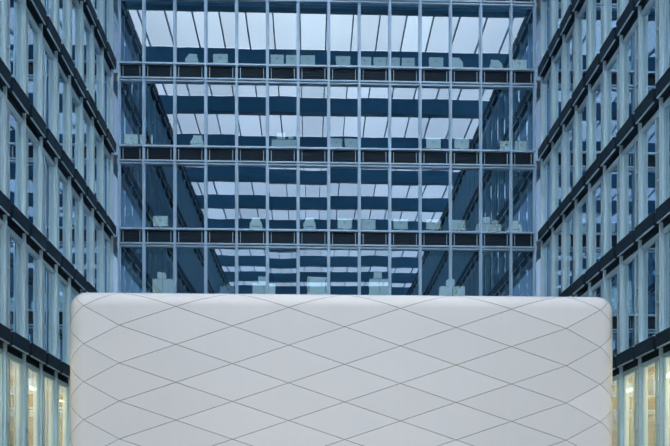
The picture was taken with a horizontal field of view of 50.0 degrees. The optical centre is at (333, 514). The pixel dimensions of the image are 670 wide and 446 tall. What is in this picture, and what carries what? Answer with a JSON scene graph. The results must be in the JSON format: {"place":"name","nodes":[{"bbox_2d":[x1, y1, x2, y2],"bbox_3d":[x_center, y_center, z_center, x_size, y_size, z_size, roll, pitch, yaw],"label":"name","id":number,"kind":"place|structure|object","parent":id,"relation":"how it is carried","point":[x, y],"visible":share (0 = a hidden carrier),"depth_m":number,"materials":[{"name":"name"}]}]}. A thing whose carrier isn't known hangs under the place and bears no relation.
{"place":"outdoors","nodes":[
{"label":"outdoors","id":0,"kind":"place"},
{"bbox_2d":[113,0,540,261],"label":"facade ceilings","id":1,"kind":"object","parent":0,"point":[115,165],"depth_m":32.49,"materials":[{"name":"blue"}]},
{"bbox_2d":[113,0,540,248],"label":"facade slabs","id":2,"kind":"structure","parent":1,"relation":"on","point":[538,164],"depth_m":32.53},
{"bbox_2d":[113,16,540,29],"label":"atrium roof beams","id":3,"kind":"structure","parent":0,"point":[115,23],"depth_m":36.90,"materials":[{"name":"grey metal"}]},
{"bbox_2d":[113,10,540,295],"label":"sky","id":4,"kind":"structure","parent":0,"point":[538,30],"materials":[{"name":"blue"}]},
{"bbox_2d":[70,292,612,445],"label":"pavilion","id":5,"kind":"structure","parent":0,"point":[174,369],"depth_m":16.77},
{"label":"ground","id":6,"kind":"structure","parent":0,"visible":0},
{"bbox_2d":[117,0,536,295],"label":"back facade mullions","id":7,"kind":"object","parent":6,"relation":"on","point":[328,82],"visible":0.56,"depth_m":31.83,"materials":[{"name":"metal"}]},
{"bbox_2d":[121,0,532,295],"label":"facade glass","id":8,"kind":"object","parent":7,"relation":"attached to","point":[313,133],"visible":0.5,"depth_m":31.93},
{"bbox_2d":[121,0,532,248],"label":"blind box","id":9,"kind":"object","parent":7,"relation":"attached to","point":[443,240],"depth_m":31.92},
{"bbox_2d":[117,0,536,244],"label":"facade louvres","id":10,"kind":"object","parent":7,"relation":"attached to","point":[326,150],"visible":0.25,"depth_m":31.89,"materials":[{"name":"black"}]},
{"bbox_3d":[-13.334,-12.411,1.418,9.100,22.646,59.801,0,0,-2],"label":"left wing","id":11,"kind":"object","parent":6,"relation":"on","visible":0},
{"bbox_2d":[0,0,115,445],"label":"wing fins","id":12,"kind":"object","parent":11,"relation":"attached to","point":[6,231],"visible":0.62,"depth_m":23.80,"materials":[{"name":"grey metal"}]},
{"bbox_2d":[7,0,108,445],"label":"wing glass","id":13,"kind":"object","parent":12,"relation":"attached to","point":[14,243],"visible":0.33,"depth_m":24.12,"materials":[{"name":"blue glass"}]},
{"bbox_2d":[0,0,115,383],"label":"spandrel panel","id":14,"kind":"object","parent":11,"relation":"attached to","point":[6,334],"visible":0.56,"depth_m":23.84,"materials":[{"name":"black metal"}]},
{"bbox_2d":[0,0,116,378],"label":"wing louvres","id":15,"kind":"object","parent":11,"relation":"attached to","point":[31,121],"visible":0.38,"depth_m":24.44,"materials":[{"name":"black metal"}]},
{"bbox_3d":[14.655,-12.411,2.225,9.100,22.646,59.801,0,0,-2],"label":"wing","id":16,"kind":"object","parent":6,"relation":"on","visible":0},
{"bbox_2d":[537,0,669,370],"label":"wing louvres","id":17,"kind":"object","parent":16,"relation":"attached to","point":[590,81],"visible":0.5,"depth_m":24.94,"materials":[{"name":"black metal"}]},
{"bbox_2d":[538,0,669,445],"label":"wing fins","id":18,"kind":"object","parent":16,"relation":"attached to","point":[619,161],"visible":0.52,"depth_m":24.14,"materials":[{"name":"grey metal"}]},
{"bbox_2d":[545,0,669,445],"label":"wing glass","id":19,"kind":"object","parent":18,"relation":"attached to","point":[649,251],"visible":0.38,"depth_m":23.64,"materials":[{"name":"blue glass"}]},
{"bbox_2d":[538,0,669,376],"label":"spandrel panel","id":20,"kind":"object","parent":16,"relation":"attached to","point":[644,226],"visible":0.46,"depth_m":24.12,"materials":[{"name":"black metal"}]}
]}

